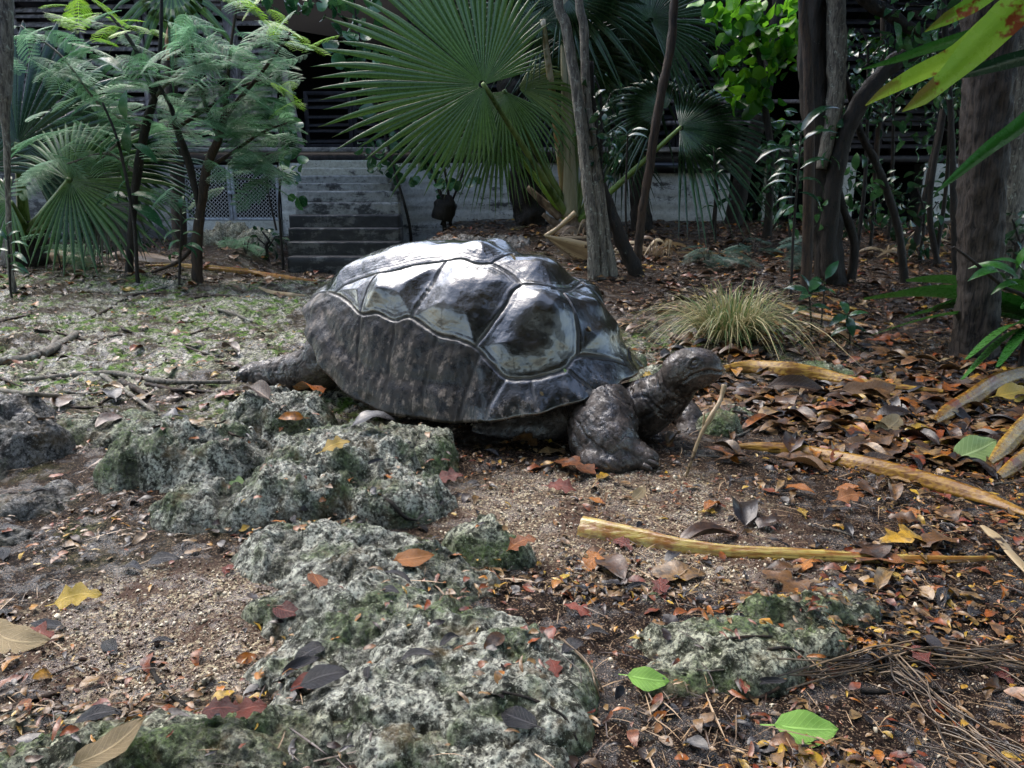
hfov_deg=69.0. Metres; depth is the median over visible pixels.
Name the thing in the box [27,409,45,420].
stick
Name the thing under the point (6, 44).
edge tree
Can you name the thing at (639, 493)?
fallen leaf
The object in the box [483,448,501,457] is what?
fallen leaf
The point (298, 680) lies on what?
fallen leaf
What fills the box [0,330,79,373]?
stick
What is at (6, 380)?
stick
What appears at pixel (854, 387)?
fallen leaf
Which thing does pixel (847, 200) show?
thin tree
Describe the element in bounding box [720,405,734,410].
fallen leaf
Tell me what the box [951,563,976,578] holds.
stick
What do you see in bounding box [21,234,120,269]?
ferny plant
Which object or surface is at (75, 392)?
stick
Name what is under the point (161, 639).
fallen leaf
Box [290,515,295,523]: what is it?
fallen leaf
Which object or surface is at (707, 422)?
dry stalk
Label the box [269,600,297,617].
fallen leaf
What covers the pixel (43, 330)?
stick
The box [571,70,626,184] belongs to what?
dark bush
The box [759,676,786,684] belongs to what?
fallen leaf
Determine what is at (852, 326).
sapling
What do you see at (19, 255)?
sapling
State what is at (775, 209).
dark bush
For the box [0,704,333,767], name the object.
limestone rock
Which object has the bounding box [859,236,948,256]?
dry blade heap
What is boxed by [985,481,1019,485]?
stick
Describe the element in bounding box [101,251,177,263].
palm strip
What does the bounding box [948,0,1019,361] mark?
furrowed tree
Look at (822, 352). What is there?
fallen leaf
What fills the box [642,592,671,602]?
limestone rock
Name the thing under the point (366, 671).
fallen leaf
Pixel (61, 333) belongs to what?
stick
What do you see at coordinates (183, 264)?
palm strip
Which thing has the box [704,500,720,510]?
fallen leaf
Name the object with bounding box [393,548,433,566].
fallen leaf
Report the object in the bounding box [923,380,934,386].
fallen leaf
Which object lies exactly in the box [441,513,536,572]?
limestone rock
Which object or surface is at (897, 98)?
dark bush
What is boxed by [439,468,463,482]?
fallen leaf
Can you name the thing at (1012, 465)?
palm strip
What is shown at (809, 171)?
smooth brown tree
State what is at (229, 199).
lattice panel
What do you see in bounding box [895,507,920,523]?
fallen leaf
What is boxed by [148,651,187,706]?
stick
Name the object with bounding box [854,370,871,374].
fallen leaf
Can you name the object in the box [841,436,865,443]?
fallen leaf
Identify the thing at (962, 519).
fallen leaf
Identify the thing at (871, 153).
crooked thin tree
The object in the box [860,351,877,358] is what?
fallen leaf
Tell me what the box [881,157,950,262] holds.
dark bush
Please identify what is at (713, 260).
ferny plant
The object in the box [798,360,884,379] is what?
limestone rock
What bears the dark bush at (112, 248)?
on the ground
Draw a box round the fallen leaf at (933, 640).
[913,634,946,658]
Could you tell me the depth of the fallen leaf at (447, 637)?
1.20 m
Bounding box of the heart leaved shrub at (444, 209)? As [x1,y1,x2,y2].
[354,113,495,230]
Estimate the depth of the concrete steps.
8.44 m
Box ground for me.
[0,218,1023,767]
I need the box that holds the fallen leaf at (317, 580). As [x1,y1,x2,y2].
[307,571,327,587]
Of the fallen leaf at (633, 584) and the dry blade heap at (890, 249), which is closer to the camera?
the fallen leaf at (633, 584)
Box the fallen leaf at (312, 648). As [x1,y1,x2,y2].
[294,641,324,658]
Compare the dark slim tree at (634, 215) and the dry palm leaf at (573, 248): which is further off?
the dark slim tree at (634, 215)
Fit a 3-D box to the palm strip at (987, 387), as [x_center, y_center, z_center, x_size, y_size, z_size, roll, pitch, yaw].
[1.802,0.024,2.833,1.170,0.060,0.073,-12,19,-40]
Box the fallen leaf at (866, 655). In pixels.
[859,652,883,662]
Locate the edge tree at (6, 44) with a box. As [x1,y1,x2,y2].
[0,0,17,292]
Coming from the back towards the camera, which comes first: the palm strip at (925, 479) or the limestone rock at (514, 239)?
the limestone rock at (514, 239)
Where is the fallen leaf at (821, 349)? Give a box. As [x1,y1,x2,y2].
[817,346,836,351]
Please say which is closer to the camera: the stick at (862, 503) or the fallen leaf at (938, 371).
the stick at (862, 503)
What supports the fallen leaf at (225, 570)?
on the ground
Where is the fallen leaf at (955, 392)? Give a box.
[952,388,965,394]
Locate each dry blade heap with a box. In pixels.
[560,219,611,239]
[614,236,723,256]
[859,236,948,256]
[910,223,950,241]
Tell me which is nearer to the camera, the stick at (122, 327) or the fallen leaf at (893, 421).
the fallen leaf at (893, 421)
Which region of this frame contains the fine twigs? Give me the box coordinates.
[0,294,1023,767]
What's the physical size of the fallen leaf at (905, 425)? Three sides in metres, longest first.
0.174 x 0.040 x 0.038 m
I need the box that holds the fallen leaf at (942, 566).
[938,564,950,574]
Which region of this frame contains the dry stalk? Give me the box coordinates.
[685,384,726,476]
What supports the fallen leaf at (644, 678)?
on the ground
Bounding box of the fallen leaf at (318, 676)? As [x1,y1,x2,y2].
[289,664,348,689]
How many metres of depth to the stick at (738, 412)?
2.50 m
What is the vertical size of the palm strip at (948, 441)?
0.039 m
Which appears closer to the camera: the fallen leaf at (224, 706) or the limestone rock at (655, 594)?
the fallen leaf at (224, 706)
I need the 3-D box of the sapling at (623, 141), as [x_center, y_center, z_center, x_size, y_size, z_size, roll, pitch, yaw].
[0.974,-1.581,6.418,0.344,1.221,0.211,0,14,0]
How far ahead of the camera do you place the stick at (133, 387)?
2.89 m
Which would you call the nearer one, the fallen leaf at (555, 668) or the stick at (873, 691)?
the fallen leaf at (555, 668)
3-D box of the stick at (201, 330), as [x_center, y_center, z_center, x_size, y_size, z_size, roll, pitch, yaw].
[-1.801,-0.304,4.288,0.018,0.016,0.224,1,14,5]
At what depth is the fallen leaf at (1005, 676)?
1.20 m
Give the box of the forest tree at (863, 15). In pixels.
[848,4,921,40]
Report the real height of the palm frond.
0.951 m
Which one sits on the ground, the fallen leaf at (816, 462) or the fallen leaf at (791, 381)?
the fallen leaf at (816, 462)
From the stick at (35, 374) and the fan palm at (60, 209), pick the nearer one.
the stick at (35, 374)
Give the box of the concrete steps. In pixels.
[287,160,403,273]
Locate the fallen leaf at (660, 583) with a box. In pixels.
[651,577,669,601]
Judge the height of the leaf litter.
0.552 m
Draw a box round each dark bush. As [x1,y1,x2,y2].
[49,218,155,252]
[250,226,289,260]
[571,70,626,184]
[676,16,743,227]
[742,174,795,229]
[756,118,803,250]
[842,21,895,249]
[842,159,902,246]
[854,35,928,238]
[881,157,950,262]
[903,23,961,265]
[909,93,960,204]
[1004,211,1023,288]
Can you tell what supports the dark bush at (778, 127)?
on the ground
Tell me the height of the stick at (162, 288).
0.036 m
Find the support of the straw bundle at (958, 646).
on the ground
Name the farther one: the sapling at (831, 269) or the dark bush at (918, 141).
the dark bush at (918, 141)
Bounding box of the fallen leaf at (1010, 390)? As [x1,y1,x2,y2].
[989,382,1023,401]
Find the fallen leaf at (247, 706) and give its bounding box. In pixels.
[230,697,266,718]
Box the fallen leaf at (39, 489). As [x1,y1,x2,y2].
[29,488,51,493]
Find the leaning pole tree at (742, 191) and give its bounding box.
[724,0,783,224]
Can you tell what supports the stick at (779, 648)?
on the limestone rock at (751, 661)
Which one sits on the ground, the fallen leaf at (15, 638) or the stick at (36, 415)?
the fallen leaf at (15, 638)
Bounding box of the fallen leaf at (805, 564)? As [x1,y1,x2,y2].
[796,558,815,572]
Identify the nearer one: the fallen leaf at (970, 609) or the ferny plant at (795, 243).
the fallen leaf at (970, 609)
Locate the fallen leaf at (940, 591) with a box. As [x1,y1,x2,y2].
[936,584,948,607]
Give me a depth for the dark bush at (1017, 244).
5.48 m
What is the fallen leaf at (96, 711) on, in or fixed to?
on the leaf crumbs
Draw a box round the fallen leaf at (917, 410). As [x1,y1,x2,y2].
[908,402,922,413]
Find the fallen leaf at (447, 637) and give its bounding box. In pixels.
[439,632,460,645]
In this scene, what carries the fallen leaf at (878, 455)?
on the ground
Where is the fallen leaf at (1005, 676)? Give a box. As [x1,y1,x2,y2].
[993,670,1013,683]
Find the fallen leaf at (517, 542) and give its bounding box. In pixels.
[507,534,535,550]
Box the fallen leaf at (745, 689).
[739,678,749,693]
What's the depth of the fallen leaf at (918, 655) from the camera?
1.24 m
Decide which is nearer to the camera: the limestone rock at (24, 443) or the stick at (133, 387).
the limestone rock at (24, 443)
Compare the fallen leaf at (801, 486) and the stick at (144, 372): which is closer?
the fallen leaf at (801, 486)
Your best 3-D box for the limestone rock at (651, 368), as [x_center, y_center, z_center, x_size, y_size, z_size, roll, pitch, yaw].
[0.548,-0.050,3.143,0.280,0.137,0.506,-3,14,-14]
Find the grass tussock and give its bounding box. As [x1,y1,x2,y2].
[621,278,878,360]
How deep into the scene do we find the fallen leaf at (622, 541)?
1.67 m
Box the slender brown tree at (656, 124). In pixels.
[634,0,678,261]
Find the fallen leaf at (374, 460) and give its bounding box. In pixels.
[368,458,383,463]
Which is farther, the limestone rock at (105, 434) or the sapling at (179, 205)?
the sapling at (179, 205)
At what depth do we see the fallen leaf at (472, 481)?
2.03 m
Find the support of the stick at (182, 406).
on the ground
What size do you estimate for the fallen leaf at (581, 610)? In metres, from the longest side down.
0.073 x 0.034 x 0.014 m
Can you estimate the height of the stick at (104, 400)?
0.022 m
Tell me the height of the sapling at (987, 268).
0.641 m
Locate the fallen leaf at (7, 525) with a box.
[0,523,23,527]
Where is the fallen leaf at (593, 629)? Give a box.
[577,626,608,636]
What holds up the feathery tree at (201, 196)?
on the ground
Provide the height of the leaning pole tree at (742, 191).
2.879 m
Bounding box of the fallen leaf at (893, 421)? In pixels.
[874,414,903,435]
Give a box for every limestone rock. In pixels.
[0,393,76,480]
[0,479,78,545]
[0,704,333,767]
[0,706,125,730]
[56,408,157,447]
[93,384,457,535]
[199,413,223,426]
[229,518,599,756]
[241,594,280,625]
[292,717,571,767]
[379,421,459,474]
[430,234,530,248]
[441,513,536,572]
[629,353,661,381]
[629,586,885,699]
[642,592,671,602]
[695,404,754,437]
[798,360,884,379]
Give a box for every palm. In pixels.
[0,21,221,278]
[101,0,255,247]
[311,0,797,247]
[863,275,1023,379]
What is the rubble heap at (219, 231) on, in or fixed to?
on the ground
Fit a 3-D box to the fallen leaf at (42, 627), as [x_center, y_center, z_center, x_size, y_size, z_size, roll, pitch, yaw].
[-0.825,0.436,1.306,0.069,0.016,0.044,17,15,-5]
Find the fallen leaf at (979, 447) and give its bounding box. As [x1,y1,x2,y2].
[954,435,996,461]
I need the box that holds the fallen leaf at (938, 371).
[934,368,943,378]
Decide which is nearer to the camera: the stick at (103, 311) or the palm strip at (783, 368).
the palm strip at (783, 368)
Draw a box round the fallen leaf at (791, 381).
[754,374,826,392]
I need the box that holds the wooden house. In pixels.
[0,0,960,242]
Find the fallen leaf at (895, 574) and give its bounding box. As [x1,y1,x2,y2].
[892,572,903,580]
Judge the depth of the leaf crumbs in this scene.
1.37 m
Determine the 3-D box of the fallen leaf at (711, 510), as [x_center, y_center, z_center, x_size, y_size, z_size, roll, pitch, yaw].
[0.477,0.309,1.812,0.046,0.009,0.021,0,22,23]
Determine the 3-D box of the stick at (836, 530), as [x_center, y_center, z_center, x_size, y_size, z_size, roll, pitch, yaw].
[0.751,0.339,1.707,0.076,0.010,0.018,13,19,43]
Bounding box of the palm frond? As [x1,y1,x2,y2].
[861,0,1023,193]
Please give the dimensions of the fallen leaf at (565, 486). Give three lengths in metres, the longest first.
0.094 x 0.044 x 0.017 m
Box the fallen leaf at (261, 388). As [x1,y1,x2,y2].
[242,380,274,402]
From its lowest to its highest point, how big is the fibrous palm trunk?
2.551 m
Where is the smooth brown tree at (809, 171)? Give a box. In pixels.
[798,0,814,294]
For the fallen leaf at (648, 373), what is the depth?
2.95 m
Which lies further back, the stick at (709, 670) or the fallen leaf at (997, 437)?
the fallen leaf at (997, 437)
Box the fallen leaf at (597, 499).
[587,497,605,504]
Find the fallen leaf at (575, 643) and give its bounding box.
[556,637,583,656]
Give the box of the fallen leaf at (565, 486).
[544,479,575,492]
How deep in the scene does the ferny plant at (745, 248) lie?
6.99 m
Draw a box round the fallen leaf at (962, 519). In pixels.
[959,517,972,522]
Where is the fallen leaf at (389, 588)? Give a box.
[377,585,399,592]
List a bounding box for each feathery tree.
[11,0,214,272]
[131,0,338,283]
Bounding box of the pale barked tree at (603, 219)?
[553,0,644,280]
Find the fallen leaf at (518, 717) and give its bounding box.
[501,706,546,730]
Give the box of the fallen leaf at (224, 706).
[194,696,239,718]
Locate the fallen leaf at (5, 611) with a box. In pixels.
[0,608,13,616]
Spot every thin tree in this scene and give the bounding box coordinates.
[779,108,884,282]
[842,0,921,233]
[845,72,908,282]
[884,0,960,284]
[896,62,960,250]
[909,3,958,263]
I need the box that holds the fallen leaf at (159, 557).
[142,551,180,564]
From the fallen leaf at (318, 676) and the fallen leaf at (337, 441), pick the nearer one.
the fallen leaf at (318, 676)
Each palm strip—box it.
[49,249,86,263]
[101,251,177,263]
[145,263,255,269]
[184,266,317,281]
[258,286,304,295]
[576,516,994,563]
[723,360,942,392]
[739,442,1023,515]
[778,302,881,328]
[908,427,1009,445]
[934,366,1023,422]
[980,525,1023,571]
[988,414,1023,463]
[996,449,1023,479]
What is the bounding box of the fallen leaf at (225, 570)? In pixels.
[221,564,233,575]
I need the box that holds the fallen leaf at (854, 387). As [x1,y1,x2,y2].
[830,380,895,398]
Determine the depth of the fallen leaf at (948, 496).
1.88 m
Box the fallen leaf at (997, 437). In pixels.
[987,433,1001,442]
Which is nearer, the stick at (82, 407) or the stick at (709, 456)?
the stick at (709, 456)
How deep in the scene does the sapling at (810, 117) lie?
5.10 m
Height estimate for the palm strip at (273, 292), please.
0.046 m
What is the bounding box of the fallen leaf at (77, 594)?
[46,582,101,610]
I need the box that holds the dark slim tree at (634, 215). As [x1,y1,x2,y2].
[624,27,652,231]
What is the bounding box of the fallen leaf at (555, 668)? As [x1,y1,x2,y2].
[545,659,561,676]
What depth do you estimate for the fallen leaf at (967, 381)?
3.02 m
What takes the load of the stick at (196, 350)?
on the ground
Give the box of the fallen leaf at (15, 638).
[0,618,50,653]
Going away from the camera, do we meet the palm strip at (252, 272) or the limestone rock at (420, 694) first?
the limestone rock at (420, 694)
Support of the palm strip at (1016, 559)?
on the ground
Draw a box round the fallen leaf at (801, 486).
[784,483,815,493]
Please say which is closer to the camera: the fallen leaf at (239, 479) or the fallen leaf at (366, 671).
the fallen leaf at (366, 671)
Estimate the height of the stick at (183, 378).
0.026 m
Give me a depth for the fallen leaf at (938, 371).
3.23 m
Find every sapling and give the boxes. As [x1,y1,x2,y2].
[0,221,29,297]
[84,57,164,282]
[164,196,203,284]
[264,58,308,270]
[609,126,646,235]
[702,145,740,247]
[755,106,840,297]
[784,274,830,336]
[811,261,838,326]
[829,301,867,344]
[953,246,1023,366]
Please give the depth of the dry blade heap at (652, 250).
6.96 m
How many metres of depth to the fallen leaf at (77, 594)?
1.43 m
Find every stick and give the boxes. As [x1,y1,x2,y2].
[0,315,29,322]
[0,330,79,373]
[0,377,21,386]
[0,388,85,397]
[11,689,59,709]
[19,370,230,413]
[25,645,141,685]
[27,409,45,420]
[34,329,60,332]
[34,373,65,379]
[45,329,85,340]
[63,390,104,394]
[70,406,102,408]
[90,333,133,342]
[91,299,123,317]
[98,395,120,405]
[112,321,131,332]
[117,378,150,398]
[125,292,160,296]
[131,363,162,377]
[144,382,233,395]
[147,283,182,291]
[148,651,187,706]
[169,405,187,410]
[178,375,197,387]
[179,384,200,393]
[185,346,223,357]
[190,327,208,334]
[194,294,240,298]
[214,421,243,438]
[217,308,252,322]
[378,492,417,520]
[501,690,577,740]
[531,463,560,469]
[697,669,723,671]
[698,454,719,457]
[726,635,772,639]
[730,428,752,437]
[732,410,754,413]
[744,686,779,702]
[767,646,804,652]
[822,527,855,536]
[858,498,870,511]
[859,688,953,695]
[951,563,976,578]
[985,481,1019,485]
[992,683,1022,693]
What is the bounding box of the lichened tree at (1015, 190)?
[1003,25,1023,280]
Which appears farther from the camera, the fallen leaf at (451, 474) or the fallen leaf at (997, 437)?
the fallen leaf at (997, 437)
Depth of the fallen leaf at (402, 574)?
1.41 m
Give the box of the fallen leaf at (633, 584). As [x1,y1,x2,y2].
[626,581,647,589]
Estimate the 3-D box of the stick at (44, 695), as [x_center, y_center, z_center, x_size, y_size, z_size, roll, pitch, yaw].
[-0.732,0.485,1.145,0.066,0.011,0.012,-9,17,-32]
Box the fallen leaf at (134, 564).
[121,560,141,569]
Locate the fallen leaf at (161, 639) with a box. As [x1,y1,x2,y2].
[146,636,174,644]
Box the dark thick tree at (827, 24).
[797,0,960,284]
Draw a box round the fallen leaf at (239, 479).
[229,476,243,484]
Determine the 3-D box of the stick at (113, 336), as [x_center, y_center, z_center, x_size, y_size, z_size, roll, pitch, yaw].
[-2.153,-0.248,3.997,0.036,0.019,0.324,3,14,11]
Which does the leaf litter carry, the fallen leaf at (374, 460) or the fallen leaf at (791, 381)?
the fallen leaf at (791, 381)
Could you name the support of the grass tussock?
on the ground
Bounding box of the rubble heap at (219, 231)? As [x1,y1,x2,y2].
[202,220,276,253]
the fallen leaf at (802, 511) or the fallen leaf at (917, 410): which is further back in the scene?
the fallen leaf at (917, 410)
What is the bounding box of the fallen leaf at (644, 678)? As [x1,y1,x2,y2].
[618,666,668,690]
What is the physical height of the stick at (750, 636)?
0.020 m
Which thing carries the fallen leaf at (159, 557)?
on the ground
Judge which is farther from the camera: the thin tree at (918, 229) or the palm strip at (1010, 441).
the thin tree at (918, 229)
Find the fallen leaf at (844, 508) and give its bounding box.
[840,506,863,509]
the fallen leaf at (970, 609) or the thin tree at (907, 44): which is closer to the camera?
the fallen leaf at (970, 609)
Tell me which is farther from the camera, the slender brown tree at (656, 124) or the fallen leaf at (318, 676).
the slender brown tree at (656, 124)
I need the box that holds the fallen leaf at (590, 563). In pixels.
[581,548,604,571]
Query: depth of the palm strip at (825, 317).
4.63 m
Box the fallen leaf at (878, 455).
[863,452,893,470]
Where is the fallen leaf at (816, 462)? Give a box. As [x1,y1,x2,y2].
[784,455,827,473]
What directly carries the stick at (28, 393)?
on the ground
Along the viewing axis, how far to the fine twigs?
1.24 m
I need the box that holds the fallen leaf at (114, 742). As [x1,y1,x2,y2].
[68,716,144,767]
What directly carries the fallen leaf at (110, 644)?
on the ground
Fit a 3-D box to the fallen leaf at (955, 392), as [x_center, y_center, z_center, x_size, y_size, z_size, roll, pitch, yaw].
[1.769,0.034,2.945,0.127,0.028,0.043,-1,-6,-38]
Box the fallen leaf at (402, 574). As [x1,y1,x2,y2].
[383,570,416,586]
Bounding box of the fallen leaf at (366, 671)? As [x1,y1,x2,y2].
[363,666,369,679]
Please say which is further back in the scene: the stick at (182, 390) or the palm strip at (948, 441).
the stick at (182, 390)
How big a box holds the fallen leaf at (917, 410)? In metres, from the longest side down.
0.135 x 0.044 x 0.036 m
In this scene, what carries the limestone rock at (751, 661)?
on the ground
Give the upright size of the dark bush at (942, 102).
2.076 m
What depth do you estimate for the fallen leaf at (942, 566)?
1.53 m
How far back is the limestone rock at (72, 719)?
1.09 m
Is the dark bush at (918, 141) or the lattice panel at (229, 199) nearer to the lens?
the dark bush at (918, 141)
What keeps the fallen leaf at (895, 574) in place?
on the ground
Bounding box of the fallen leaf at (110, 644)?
[101,638,117,653]
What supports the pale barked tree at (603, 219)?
on the ground
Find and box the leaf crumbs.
[0,279,1023,767]
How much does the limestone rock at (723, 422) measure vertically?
0.117 m
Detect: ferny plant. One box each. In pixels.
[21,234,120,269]
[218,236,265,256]
[681,245,762,271]
[719,237,801,256]
[776,232,813,269]
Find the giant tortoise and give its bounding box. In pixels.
[235,238,722,472]
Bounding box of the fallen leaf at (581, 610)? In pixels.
[564,602,591,615]
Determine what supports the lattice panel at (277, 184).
in the wooden house
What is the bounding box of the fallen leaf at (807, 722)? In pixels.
[760,709,837,747]
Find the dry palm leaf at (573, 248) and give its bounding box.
[544,210,619,259]
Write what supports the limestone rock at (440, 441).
on the ground
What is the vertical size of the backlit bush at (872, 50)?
2.858 m
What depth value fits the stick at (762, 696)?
1.15 m
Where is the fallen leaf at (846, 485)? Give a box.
[835,483,859,489]
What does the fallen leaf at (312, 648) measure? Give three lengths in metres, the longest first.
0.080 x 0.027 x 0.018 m
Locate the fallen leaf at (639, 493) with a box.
[631,487,645,499]
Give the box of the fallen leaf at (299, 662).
[274,655,319,680]
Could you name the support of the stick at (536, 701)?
on the limestone rock at (420, 694)
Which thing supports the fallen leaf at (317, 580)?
on the limestone rock at (420, 694)
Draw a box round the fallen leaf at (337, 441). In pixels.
[317,435,349,453]
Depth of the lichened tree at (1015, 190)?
5.50 m
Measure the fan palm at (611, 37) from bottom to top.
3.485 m
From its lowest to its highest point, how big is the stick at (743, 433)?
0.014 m
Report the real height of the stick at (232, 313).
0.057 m
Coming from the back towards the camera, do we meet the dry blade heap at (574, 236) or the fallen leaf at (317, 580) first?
the dry blade heap at (574, 236)
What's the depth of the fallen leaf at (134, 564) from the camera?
1.55 m
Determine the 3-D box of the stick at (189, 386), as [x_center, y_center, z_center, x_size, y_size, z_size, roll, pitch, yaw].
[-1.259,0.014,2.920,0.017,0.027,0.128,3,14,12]
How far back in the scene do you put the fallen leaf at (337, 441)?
1.90 m
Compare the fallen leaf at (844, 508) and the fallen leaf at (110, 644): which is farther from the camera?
the fallen leaf at (844, 508)
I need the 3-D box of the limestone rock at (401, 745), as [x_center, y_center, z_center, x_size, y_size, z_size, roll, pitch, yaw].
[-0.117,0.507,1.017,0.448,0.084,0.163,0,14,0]
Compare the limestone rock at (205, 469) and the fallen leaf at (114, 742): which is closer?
the fallen leaf at (114, 742)
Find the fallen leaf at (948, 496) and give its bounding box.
[930,490,950,500]
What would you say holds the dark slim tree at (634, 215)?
on the ground
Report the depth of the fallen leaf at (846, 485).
1.96 m
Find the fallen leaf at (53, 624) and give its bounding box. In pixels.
[29,618,61,628]
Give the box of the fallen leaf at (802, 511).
[796,506,807,517]
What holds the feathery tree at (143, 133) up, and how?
on the ground
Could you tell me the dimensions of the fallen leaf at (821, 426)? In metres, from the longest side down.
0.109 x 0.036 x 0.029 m
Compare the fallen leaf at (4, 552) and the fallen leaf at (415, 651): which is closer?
the fallen leaf at (415, 651)
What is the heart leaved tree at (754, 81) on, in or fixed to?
on the ground
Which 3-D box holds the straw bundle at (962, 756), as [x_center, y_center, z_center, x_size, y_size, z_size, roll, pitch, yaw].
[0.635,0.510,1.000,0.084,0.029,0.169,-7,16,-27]
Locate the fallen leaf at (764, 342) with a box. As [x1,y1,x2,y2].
[758,339,773,343]
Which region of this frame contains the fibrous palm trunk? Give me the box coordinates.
[497,23,547,225]
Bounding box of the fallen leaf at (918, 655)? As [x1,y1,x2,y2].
[904,645,935,668]
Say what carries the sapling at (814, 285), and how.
on the ground
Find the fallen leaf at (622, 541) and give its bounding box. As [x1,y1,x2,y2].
[609,535,632,550]
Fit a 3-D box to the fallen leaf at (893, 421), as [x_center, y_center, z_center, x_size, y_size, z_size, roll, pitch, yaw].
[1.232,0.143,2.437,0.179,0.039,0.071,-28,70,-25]
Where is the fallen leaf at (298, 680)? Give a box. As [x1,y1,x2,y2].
[290,672,307,690]
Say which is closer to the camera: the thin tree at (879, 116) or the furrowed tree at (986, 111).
the furrowed tree at (986, 111)
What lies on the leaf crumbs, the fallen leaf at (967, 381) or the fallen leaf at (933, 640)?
the fallen leaf at (933, 640)
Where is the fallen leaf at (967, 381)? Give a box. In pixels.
[946,377,974,388]
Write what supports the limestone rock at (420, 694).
on the ground
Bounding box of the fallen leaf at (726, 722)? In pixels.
[718,720,741,734]
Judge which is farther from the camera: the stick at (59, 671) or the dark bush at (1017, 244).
the dark bush at (1017, 244)
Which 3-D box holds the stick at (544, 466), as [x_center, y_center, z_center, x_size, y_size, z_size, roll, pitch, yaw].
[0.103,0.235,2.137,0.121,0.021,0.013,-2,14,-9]
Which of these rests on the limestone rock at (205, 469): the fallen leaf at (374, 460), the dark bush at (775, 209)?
the fallen leaf at (374, 460)
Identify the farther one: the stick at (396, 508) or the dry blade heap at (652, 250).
the dry blade heap at (652, 250)
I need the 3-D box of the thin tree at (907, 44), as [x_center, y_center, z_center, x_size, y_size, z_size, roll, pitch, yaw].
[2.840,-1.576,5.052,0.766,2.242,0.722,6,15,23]
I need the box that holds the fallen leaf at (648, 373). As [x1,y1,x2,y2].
[641,371,651,376]
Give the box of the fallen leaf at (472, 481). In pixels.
[467,480,477,483]
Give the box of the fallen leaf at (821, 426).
[814,421,838,430]
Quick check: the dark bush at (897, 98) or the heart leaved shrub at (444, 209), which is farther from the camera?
the heart leaved shrub at (444, 209)
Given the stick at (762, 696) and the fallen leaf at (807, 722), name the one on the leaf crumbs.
the fallen leaf at (807, 722)
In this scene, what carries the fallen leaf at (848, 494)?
on the ground
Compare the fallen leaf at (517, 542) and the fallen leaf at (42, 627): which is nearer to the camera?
the fallen leaf at (42, 627)
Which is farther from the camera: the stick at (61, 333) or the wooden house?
the wooden house
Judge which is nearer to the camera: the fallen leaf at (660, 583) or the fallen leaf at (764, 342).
the fallen leaf at (660, 583)
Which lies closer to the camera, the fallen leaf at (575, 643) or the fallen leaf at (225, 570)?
the fallen leaf at (575, 643)
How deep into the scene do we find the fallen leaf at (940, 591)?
1.42 m
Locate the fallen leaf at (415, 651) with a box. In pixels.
[396,648,434,661]
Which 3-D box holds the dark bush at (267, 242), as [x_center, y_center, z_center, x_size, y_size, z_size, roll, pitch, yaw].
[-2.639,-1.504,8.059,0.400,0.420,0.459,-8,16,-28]
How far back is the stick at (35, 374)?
3.13 m
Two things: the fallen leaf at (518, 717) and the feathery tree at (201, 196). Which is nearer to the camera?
the fallen leaf at (518, 717)
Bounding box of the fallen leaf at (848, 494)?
[832,486,863,503]
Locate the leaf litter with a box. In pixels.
[0,218,1023,593]
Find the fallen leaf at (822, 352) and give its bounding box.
[820,351,831,358]
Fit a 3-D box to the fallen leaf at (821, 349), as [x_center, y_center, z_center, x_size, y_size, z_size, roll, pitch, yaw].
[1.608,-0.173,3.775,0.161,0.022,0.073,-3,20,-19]
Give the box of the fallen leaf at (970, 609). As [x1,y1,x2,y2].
[967,606,980,617]
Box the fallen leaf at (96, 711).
[63,704,121,726]
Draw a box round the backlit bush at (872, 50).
[857,16,960,196]
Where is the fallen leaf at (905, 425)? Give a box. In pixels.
[902,423,923,428]
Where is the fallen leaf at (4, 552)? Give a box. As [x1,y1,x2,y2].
[0,547,10,562]
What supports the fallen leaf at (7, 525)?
on the limestone rock at (23, 506)
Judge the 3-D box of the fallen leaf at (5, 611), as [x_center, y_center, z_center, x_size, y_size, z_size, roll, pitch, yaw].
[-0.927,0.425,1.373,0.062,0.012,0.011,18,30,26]
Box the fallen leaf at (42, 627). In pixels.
[30,621,54,637]
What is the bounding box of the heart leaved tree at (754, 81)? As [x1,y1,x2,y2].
[686,0,798,238]
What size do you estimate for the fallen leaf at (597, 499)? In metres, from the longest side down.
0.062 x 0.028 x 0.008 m
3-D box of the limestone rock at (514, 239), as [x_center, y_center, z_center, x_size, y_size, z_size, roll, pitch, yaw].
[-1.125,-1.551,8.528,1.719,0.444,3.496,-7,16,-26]
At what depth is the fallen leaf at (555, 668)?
1.14 m
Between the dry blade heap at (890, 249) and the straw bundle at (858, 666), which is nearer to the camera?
the straw bundle at (858, 666)
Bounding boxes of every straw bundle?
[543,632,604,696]
[777,639,1023,690]
[859,623,1023,669]
[874,652,1023,767]
[917,722,1007,767]
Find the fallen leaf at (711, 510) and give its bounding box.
[702,508,716,512]

